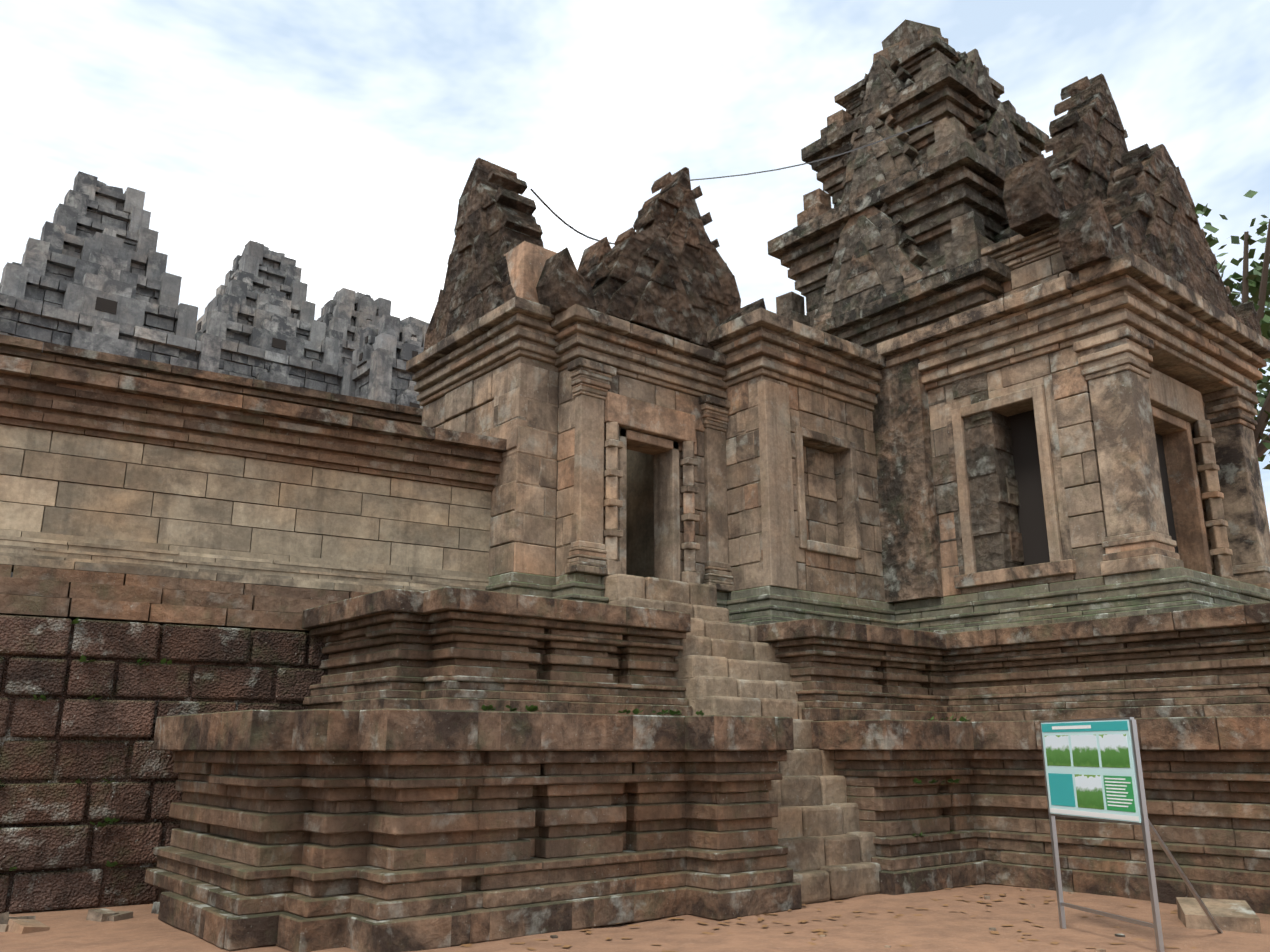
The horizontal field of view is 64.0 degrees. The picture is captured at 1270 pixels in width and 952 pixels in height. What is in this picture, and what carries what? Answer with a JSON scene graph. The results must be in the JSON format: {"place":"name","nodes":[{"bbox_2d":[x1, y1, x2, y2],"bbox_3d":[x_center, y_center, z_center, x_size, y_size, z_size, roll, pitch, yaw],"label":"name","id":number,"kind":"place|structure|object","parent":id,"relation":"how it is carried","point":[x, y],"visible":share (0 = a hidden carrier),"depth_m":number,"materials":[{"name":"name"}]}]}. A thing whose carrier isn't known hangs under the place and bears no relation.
{"place":"outdoors","nodes":[
{"label":"outdoors","id":0,"kind":"place"},
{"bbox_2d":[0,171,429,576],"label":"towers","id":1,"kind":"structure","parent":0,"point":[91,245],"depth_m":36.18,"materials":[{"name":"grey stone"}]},
{"bbox_2d":[95,297,419,407],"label":"tower doors","id":2,"kind":"structure","parent":1,"relation":"attached to","point":[106,305],"depth_m":37.87,"materials":[{"name":"grey stone"}]},
{"bbox_2d":[0,424,491,592],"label":"gallery wall","id":3,"kind":"structure","parent":0,"point":[78,502],"depth_m":12.71,"materials":[{"name":"beige stone"}]},
{"bbox_2d":[0,334,507,491],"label":"wall cornice","id":4,"kind":"structure","parent":3,"relation":"on","point":[52,387],"depth_m":13.26,"materials":[{"name":"brown stone"}]},
{"bbox_2d":[0,884,1269,951],"bbox_3d":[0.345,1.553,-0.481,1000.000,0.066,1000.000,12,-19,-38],"label":"ground","id":5,"kind":"structure","parent":0,"point":[936,926],"depth_m":9.24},
{"bbox_2d":[0,615,328,913],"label":"stone block wall","id":6,"kind":"structure","parent":5,"relation":"on","point":[58,850],"depth_m":10.93,"materials":[{"name":"brown stone"}]},
{"bbox_2d":[0,564,368,632],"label":"terrace ledge","id":7,"kind":"object","parent":6,"relation":"on","point":[58,593],"visible":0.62,"depth_m":11.70,"materials":[{"name":"stone"}]},
{"bbox_2d":[0,890,1260,951],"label":"rubble stones","id":8,"kind":"object","parent":5,"relation":"on","point":[1235,915],"visible":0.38,"depth_m":9.41,"materials":[{"name":"stone"}]},
{"bbox_2d":[145,586,1269,951],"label":"platform tiers","id":9,"kind":"object","parent":5,"relation":"on","point":[393,788],"visible":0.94,"depth_m":10.79,"materials":[{"name":"stone"}]},
{"bbox_2d":[0,617,970,870],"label":"wall plants","id":10,"kind":"object","parent":9,"relation":"on","point":[532,708],"depth_m":10.78,"materials":[{"name":"green plant"}]},
{"bbox_2d":[485,567,1269,632],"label":"building plinth","id":11,"kind":"structure","parent":9,"relation":"on","point":[1158,591],"depth_m":14.73,"materials":[{"name":"stone"}]},
{"bbox_2d":[626,449,653,577],"bbox_3d":[-0.672,-0.240,16.714,2.184,4.444,2.188,12,-19,-38],"label":"doorway","id":12,"kind":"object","parent":11,"relation":"on","point":[640,524],"visible":0.08,"depth_m":16.77,"materials":[{"name":"stone"}]},
{"bbox_2d":[406,241,886,601],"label":"temple building","id":13,"kind":"structure","parent":11,"relation":"on","point":[752,433],"depth_m":15.61,"materials":[{"name":"brown stone"}]},
{"bbox_2d":[424,158,765,350],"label":"wing pediments","id":14,"kind":"object","parent":13,"relation":"on","point":[664,269],"visible":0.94,"depth_m":16.27,"materials":[{"name":"stone"}]},
{"bbox_2d":[530,121,931,243],"bbox_3d":[1.734,-5.053,17.616,7.282,3.113,1.071,4,-15,-15],"label":"conductor cable","id":15,"kind":"object","parent":14,"relation":"attached to","point":[547,206],"visible":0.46,"depth_m":18.06,"materials":[{"name":"grey plastic"}]},
{"bbox_2d":[767,19,1048,602],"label":"temple tower","id":16,"kind":"structure","parent":11,"relation":"on","point":[927,201],"depth_m":17.56,"materials":[{"name":"stone"}]},
{"bbox_2d":[776,48,1025,325],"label":"tower antefixes","id":17,"kind":"object","parent":16,"relation":"attached to","point":[873,261],"visible":0.5,"depth_m":19.17,"materials":[{"name":"grey stone"}]},
{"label":"porch interior floor","id":18,"kind":"structure","parent":16,"relation":"in","visible":0},
{"bbox_2d":[1009,410,1178,565],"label":"doorway openings","id":19,"kind":"object","parent":18,"relation":"on","point":[1032,520],"depth_m":16.07,"materials":[{"name":"grey"}]},
{"bbox_2d":[877,223,1269,602],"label":"porch","id":20,"kind":"object","parent":11,"relation":"on","point":[1106,371],"visible":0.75,"depth_m":15.76,"materials":[{"name":"stone"}]},
{"bbox_2d":[1003,73,1260,334],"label":"porch pediments","id":21,"kind":"object","parent":20,"relation":"on","point":[1095,188],"visible":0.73,"depth_m":16.28,"materials":[{"name":"stone"}]},
{"bbox_2d":[276,885,1196,951],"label":"fallen leaves","id":22,"kind":"object","parent":5,"relation":"on","point":[761,919],"visible":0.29,"depth_m":9.56,"materials":[{"name":"brown plant"}]},
{"bbox_2d":[604,574,881,903],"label":"stairs","id":23,"kind":"structure","parent":5,"relation":"on","point":[726,667],"depth_m":12.48,"materials":[{"name":"stone"}]},
{"bbox_2d":[1040,717,1222,951],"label":"sign stand","id":24,"kind":"object","parent":5,"relation":"on","point":[1092,769],"visible":0.98,"depth_m":9.05,"materials":[{"name":"silver metal"}]},
{"bbox_2d":[1194,190,1269,469],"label":"foliage","id":25,"kind":"object","parent":5,"relation":"on","point":[1255,282],"visible":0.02,"depth_m":27.37,"materials":[{"name":"green plant"}]},
{"bbox_2d":[0,0,1269,528],"label":"sky","id":26,"kind":"structure","parent":0,"point":[344,139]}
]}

